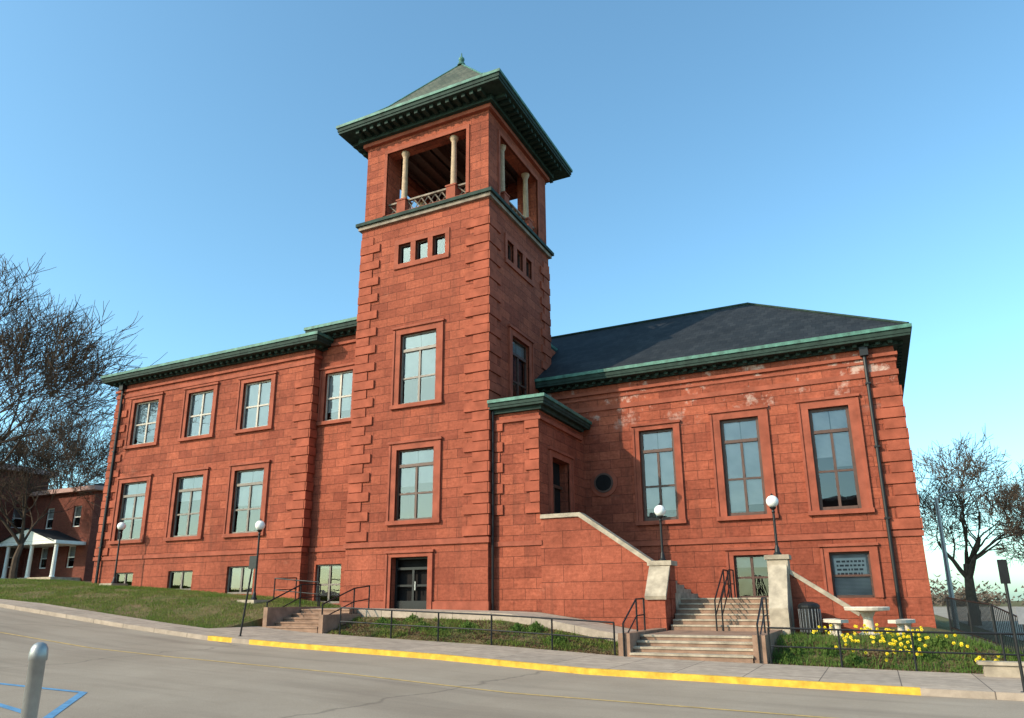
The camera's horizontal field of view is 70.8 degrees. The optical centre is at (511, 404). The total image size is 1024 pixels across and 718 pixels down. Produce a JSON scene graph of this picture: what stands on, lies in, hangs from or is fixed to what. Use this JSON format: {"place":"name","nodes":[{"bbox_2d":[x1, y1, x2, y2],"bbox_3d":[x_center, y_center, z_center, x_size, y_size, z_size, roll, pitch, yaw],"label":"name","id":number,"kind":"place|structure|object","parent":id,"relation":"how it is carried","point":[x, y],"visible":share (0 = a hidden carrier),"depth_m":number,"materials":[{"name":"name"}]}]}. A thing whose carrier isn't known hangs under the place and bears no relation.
{"place":"outdoors","nodes":[
{"label":"outdoors","id":0,"kind":"place"},
{"bbox_2d":[0,599,206,629],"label":"sidewalk","id":1,"kind":"structure","parent":0,"point":[109,617],"depth_m":25.45,"materials":[{"name":"concrete"}]},
{"bbox_2d":[0,578,340,627],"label":"lawn grass","id":2,"kind":"structure","parent":0,"point":[98,589],"depth_m":29.85,"materials":[{"name":"green plant"}]},
{"bbox_2d":[310,608,636,641],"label":"forecourt paving","id":3,"kind":"structure","parent":0,"point":[595,629],"depth_m":24.42,"materials":[{"name":"concrete"}]},
{"bbox_2d":[0,607,1023,717],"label":"road","id":4,"kind":"structure","parent":0,"point":[118,684],"depth_m":13.18,"materials":[{"name":"grey asphalt"}]},
{"bbox_2d":[20,642,48,717],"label":"metal bollard post","id":5,"kind":"object","parent":4,"relation":"on","point":[38,656],"visible":1,"depth_m":4.45,"materials":[{"name":"silver metal"}]},
{"bbox_2d":[0,683,86,717],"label":"parking bay marking","id":6,"kind":"object","parent":4,"relation":"on","point":[59,709],"visible":0.86,"depth_m":10.46,"materials":[{"name":"blue paint"}]},
{"bbox_2d":[0,632,832,717],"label":"line","id":7,"kind":"object","parent":4,"relation":"on","point":[437,684],"visible":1,"depth_m":13.84,"materials":[{"name":"yellow paint"}]},
{"bbox_2d":[0,580,1023,673],"bbox_3d":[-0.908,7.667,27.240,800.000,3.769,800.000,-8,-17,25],"label":"ground","id":8,"kind":"structure","parent":0,"point":[942,624],"depth_m":26.18,"materials":[{"name":"green plant"}]},
{"bbox_2d":[0,469,49,577],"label":"walls","id":9,"kind":"structure","parent":8,"relation":"on","point":[5,533],"depth_m":59.42,"materials":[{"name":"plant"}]},
{"bbox_2d":[8,507,21,567],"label":"window frames","id":10,"kind":"structure","parent":9,"relation":"attached to","point":[17,527],"depth_m":59.77,"materials":[{"name":"white wood"}]},
{"bbox_2d":[8,508,22,566],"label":"window glazing","id":11,"kind":"structure","parent":10,"relation":"in","point":[17,522],"depth_m":59.98,"materials":[{"name":"black glass"}]},
{"bbox_2d":[0,465,59,476],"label":"roof","id":12,"kind":"structure","parent":9,"relation":"on","point":[13,467],"depth_m":61.00,"materials":[{"name":"grey"}]},
{"bbox_2d":[0,485,103,580],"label":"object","id":13,"kind":"structure","parent":8,"relation":"on","point":[55,539],"depth_m":56.58,"materials":[{"name":"white paint"}]},
{"bbox_2d":[0,403,104,578],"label":"bare tree","id":14,"kind":"object","parent":8,"relation":"on","point":[20,449],"visible":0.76,"depth_m":53.77,"materials":[{"name":"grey plant"}]},
{"bbox_2d":[1,391,113,489],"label":"bare tree","id":15,"kind":"object","parent":8,"relation":"on","point":[74,454],"visible":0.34,"depth_m":69.94,"materials":[{"name":"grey plant"}]},
{"bbox_2d":[21,491,103,581],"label":"walls","id":16,"kind":"structure","parent":8,"relation":"on","point":[86,530],"depth_m":58.02,"materials":[{"name":"brick"}]},
{"bbox_2d":[39,506,81,568],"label":"window frames","id":17,"kind":"structure","parent":16,"relation":"attached to","point":[75,516],"depth_m":58.61,"materials":[{"name":"white wood"}]},
{"bbox_2d":[41,507,81,567],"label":"window glazing","id":18,"kind":"structure","parent":17,"relation":"in","point":[73,549],"depth_m":58.76,"materials":[{"name":"black glass"}]},
{"bbox_2d":[0,253,163,517],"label":"bare tree","id":19,"kind":"object","parent":8,"relation":"on","point":[52,381],"visible":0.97,"depth_m":45.89,"materials":[{"name":"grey plant"}]},
{"bbox_2d":[0,603,210,639],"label":"kerb","id":20,"kind":"structure","parent":8,"relation":"on","point":[118,624],"depth_m":23.93,"materials":[{"name":"concrete"}]},
{"bbox_2d":[99,521,127,585],"bbox_3d":[-19.904,7.767,36.291,0.900,3.830,0.900,-8,-17,25],"label":"globe street lamp","id":21,"kind":"object","parent":8,"relation":"on","point":[121,526],"visible":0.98,"depth_m":36.26,"materials":[{"name":"metal"}]},
{"bbox_2d":[207,636,231,642],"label":"yellow kerb","id":22,"kind":"structure","parent":8,"relation":"on","point":[220,639],"depth_m":21.60,"materials":[{"name":"paint"}]},
{"bbox_2d":[231,638,251,643],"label":"kerb","id":23,"kind":"structure","parent":8,"relation":"on","point":[240,640],"depth_m":21.23,"materials":[{"name":"concrete"}]},
{"bbox_2d":[237,519,268,602],"bbox_3d":[-10.458,6.663,29.479,0.900,3.980,0.900,-8,-17,25],"label":"globe street lamp","id":24,"kind":"object","parent":8,"relation":"on","point":[260,525],"visible":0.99,"depth_m":29.46,"materials":[{"name":"metal"}]},
{"bbox_2d":[273,577,319,605],"bbox_3d":[-8.697,7.891,30.505,2.450,1.223,1.354,-8,-17,25],"label":"area railing","id":25,"kind":"object","parent":8,"relation":"on","point":[291,578],"visible":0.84,"depth_m":30.28,"materials":[{"name":"black metal"}]},
{"bbox_2d":[262,606,360,633],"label":"forecourt steps","id":26,"kind":"structure","parent":8,"relation":"on","point":[303,619],"depth_m":25.91,"materials":[{"name":"beige concrete"}]},
{"bbox_2d":[266,584,320,606],"bbox_3d":[-8.216,7.571,27.174,0.054,1.653,2.854,-8,-17,25],"label":"forecourt handrail","id":27,"kind":"object","parent":26,"relation":"on","point":[300,585],"visible":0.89,"depth_m":27.46,"materials":[{"name":"black metal"}]},
{"bbox_2d":[321,585,369,614],"bbox_3d":[-5.971,7.322,25.985,0.054,1.623,2.654,-8,-17,25],"label":"forecourt handrail","id":28,"kind":"object","parent":26,"relation":"on","point":[354,601],"visible":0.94,"depth_m":26.30,"materials":[{"name":"black metal"}]},
{"bbox_2d":[330,615,618,655],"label":"ground cover plants","id":29,"kind":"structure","parent":8,"relation":"on","point":[585,640],"depth_m":22.96,"materials":[{"name":"green plant"}]},
{"bbox_2d":[339,607,615,655],"bbox_3d":[-1.477,6.954,22.346,9.747,1.343,0.054,-8,-17,25],"label":"sidewalk railing","id":30,"kind":"object","parent":8,"relation":"on","point":[491,630],"visible":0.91,"depth_m":22.04,"materials":[{"name":"black metal"}]},
{"bbox_2d":[92,53,935,663],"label":"sandstone hall with bell tower","id":31,"kind":"structure","parent":8,"relation":"on","point":[444,419],"depth_m":31.21,"materials":[{"name":"red stone"}]},
{"bbox_2d":[116,235,874,608],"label":"window frames","id":32,"kind":"structure","parent":31,"relation":"in","point":[413,604],"depth_m":30.82,"materials":[{"name":"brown wood"}]},
{"bbox_2d":[622,598,645,656],"bbox_3d":[3.579,6.479,21.040,0.054,1.643,2.204,-8,-17,25],"label":"stair handrail","id":33,"kind":"object","parent":31,"relation":"on","point":[637,615],"visible":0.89,"depth_m":21.24,"materials":[{"name":"black metal"}]},
{"bbox_2d":[654,503,665,560],"bbox_3d":[5.296,4.505,25.567,0.402,2.040,0.402,-8,-17,25],"label":"globe street lamp","id":34,"kind":"object","parent":31,"relation":"on","point":[659,510],"visible":0.99,"depth_m":25.58,"materials":[{"name":"black metal"}]},
{"bbox_2d":[714,569,729,630],"bbox_3d":[7.139,6.569,24.424,0.054,1.993,2.754,-8,-17,25],"label":"stair handrail","id":35,"kind":"object","parent":31,"relation":"on","point":[723,570],"visible":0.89,"depth_m":24.29,"materials":[{"name":"black metal"}]},
{"bbox_2d":[720,569,735,630],"bbox_3d":[7.319,6.545,24.340,0.054,1.993,2.754,-8,-17,25],"label":"stair handrail","id":36,"kind":"object","parent":31,"relation":"on","point":[730,583],"visible":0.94,"depth_m":24.43,"materials":[{"name":"black metal"}]},
{"bbox_2d":[756,597,769,662],"bbox_3d":[6.811,6.045,19.514,0.054,1.643,2.204,-8,-17,25],"label":"stair handrail","id":37,"kind":"object","parent":31,"relation":"attached to","point":[759,611],"visible":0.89,"depth_m":19.57,"materials":[{"name":"black metal"}]},
{"bbox_2d":[766,493,781,554],"bbox_3d":[8.720,3.952,23.917,0.402,2.040,0.402,-8,-17,25],"label":"globe street lamp","id":38,"kind":"object","parent":31,"relation":"on","point":[772,501],"visible":0.97,"depth_m":23.93,"materials":[{"name":"white glass"}]},
{"bbox_2d":[249,639,920,695],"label":"yellow kerb","id":39,"kind":"structure","parent":8,"relation":"on","point":[904,690],"depth_m":16.20,"materials":[{"name":"paint"}]},
{"bbox_2d":[324,616,1011,673],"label":"bed mulch","id":40,"kind":"object","parent":8,"relation":"on","point":[518,637],"visible":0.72,"depth_m":21.84,"materials":[{"name":"brown soil"}]},
{"bbox_2d":[369,613,1023,667],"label":"shrub mass","id":41,"kind":"object","parent":8,"relation":"on","point":[536,627],"visible":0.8,"depth_m":18.92,"materials":[{"name":"green plant"}]},
{"bbox_2d":[798,602,822,633],"bbox_3d":[9.127,6.514,22.045,0.654,0.950,0.654,-8,-17,25],"label":"litter bin","id":42,"kind":"object","parent":8,"relation":"on","point":[809,613],"visible":0.93,"depth_m":21.83,"materials":[{"name":"black metal"}]},
{"bbox_2d":[823,618,848,635],"bbox_3d":[9.547,6.577,21.293,0.571,0.470,1.648,-4,-16,13],"label":"curved concrete bench","id":43,"kind":"object","parent":8,"relation":"on","point":[836,623],"visible":0.79,"depth_m":20.82,"materials":[{"name":"white concrete"}]},
{"bbox_2d":[843,607,889,634],"bbox_3d":[10.454,6.345,21.128,1.240,0.820,1.240,-8,-17,25],"label":"concrete table","id":44,"kind":"object","parent":8,"relation":"on","point":[867,614],"visible":0.75,"depth_m":20.97,"materials":[{"name":"white concrete"}]},
{"bbox_2d":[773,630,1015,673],"bbox_3d":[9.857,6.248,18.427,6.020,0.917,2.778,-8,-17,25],"label":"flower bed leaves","id":45,"kind":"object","parent":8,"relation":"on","point":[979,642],"visible":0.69,"depth_m":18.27,"materials":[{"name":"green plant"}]},
{"bbox_2d":[767,627,1023,670],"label":"sidewalk railing","id":46,"kind":"object","parent":8,"relation":"on","point":[935,632],"visible":0.87,"depth_m":17.22,"materials":[{"name":"black metal"}]},
{"bbox_2d":[888,619,915,633],"bbox_3d":[11.185,6.357,20.520,0.571,0.470,1.648,-12,-19,37],"label":"curved concrete bench","id":47,"kind":"object","parent":8,"relation":"on","point":[901,623],"visible":0.7,"depth_m":20.14,"materials":[{"name":"white concrete"}]},
{"bbox_2d":[812,623,999,670],"bbox_3d":[9.848,6.139,18.342,4.198,1.038,2.380,-8,-17,25],"label":"daffodil bed","id":48,"kind":"object","parent":8,"relation":"on","point":[892,643],"visible":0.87,"depth_m":18.59,"materials":[{"name":"yellow plant"}]},
{"bbox_2d":[934,488,974,628],"bbox_3d":[23.698,8.101,37.683,1.983,7.400,0.280,-8,-17,25],"label":"tall street light","id":49,"kind":"object","parent":8,"relation":"on","point":[947,567],"visible":0.88,"depth_m":38.15,"materials":[{"name":"metal"}]},
{"bbox_2d":[912,426,1023,625],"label":"bare tree","id":50,"kind":"object","parent":8,"relation":"on","point":[967,572],"visible":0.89,"depth_m":47.80,"materials":[{"name":"brown plant"}]},
{"bbox_2d":[920,687,1023,700],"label":"kerb","id":51,"kind":"structure","parent":8,"relation":"on","point":[981,694],"depth_m":13.29,"materials":[{"name":"concrete"}]},
{"bbox_2d":[929,546,1023,605],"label":"distant treeline","id":52,"kind":"object","parent":8,"relation":"on","point":[985,595],"visible":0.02,"depth_m":149.73,"materials":[{"name":"green plant"}]},
{"bbox_2d":[945,597,1023,658],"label":"iron fence","id":53,"kind":"object","parent":8,"relation":"on","point":[969,614],"visible":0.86,"depth_m":20.72,"materials":[{"name":"black metal"}]},
{"bbox_2d":[968,469,1023,565],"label":"bare tree","id":54,"kind":"object","parent":8,"relation":"on","point":[998,551],"visible":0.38,"depth_m":59.35,"materials":[{"name":"brown plant"}]},
{"bbox_2d":[976,660,1023,677],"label":"concrete wall","id":55,"kind":"structure","parent":8,"relation":"on","point":[1001,669],"depth_m":15.74,"materials":[{"name":"concrete"}]},
{"bbox_2d":[0,0,1023,600],"label":"sky","id":56,"kind":"structure","parent":0,"point":[185,166],"materials":[{"name":"blue"}]},
{"bbox_2d":[176,626,1022,691],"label":"sidewalk","id":57,"kind":"structure","parent":0,"point":[962,681],"depth_m":17.84,"materials":[{"name":"concrete"}]},
{"bbox_2d":[239,556,256,635],"bbox_3d":[-8.262,5.978,22.550,0.517,2.457,0.140,-8,-17,25],"label":"parking sign","id":58,"kind":"object","parent":57,"relation":"on","point":[252,562],"visible":1,"depth_m":22.66,"materials":[{"name":"black metal"}]},
{"bbox_2d":[997,559,1023,691],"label":"parking sign","id":59,"kind":"object","parent":57,"relation":"on","point":[1003,570],"visible":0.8,"depth_m":13.60,"materials":[{"name":"black metal"}]},
{"bbox_2d":[1016,607,1023,629],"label":"parking sign","id":60,"kind":"object","parent":57,"relation":"on","point":[1020,613],"visible":1,"depth_m":15.29,"materials":[{"name":"white metal"}]},
{"bbox_2d":[933,606,1023,640],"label":"cross street","id":61,"kind":"structure","parent":0,"point":[941,611],"depth_m":73.78,"materials":[{"name":"grey asphalt"}]}
]}

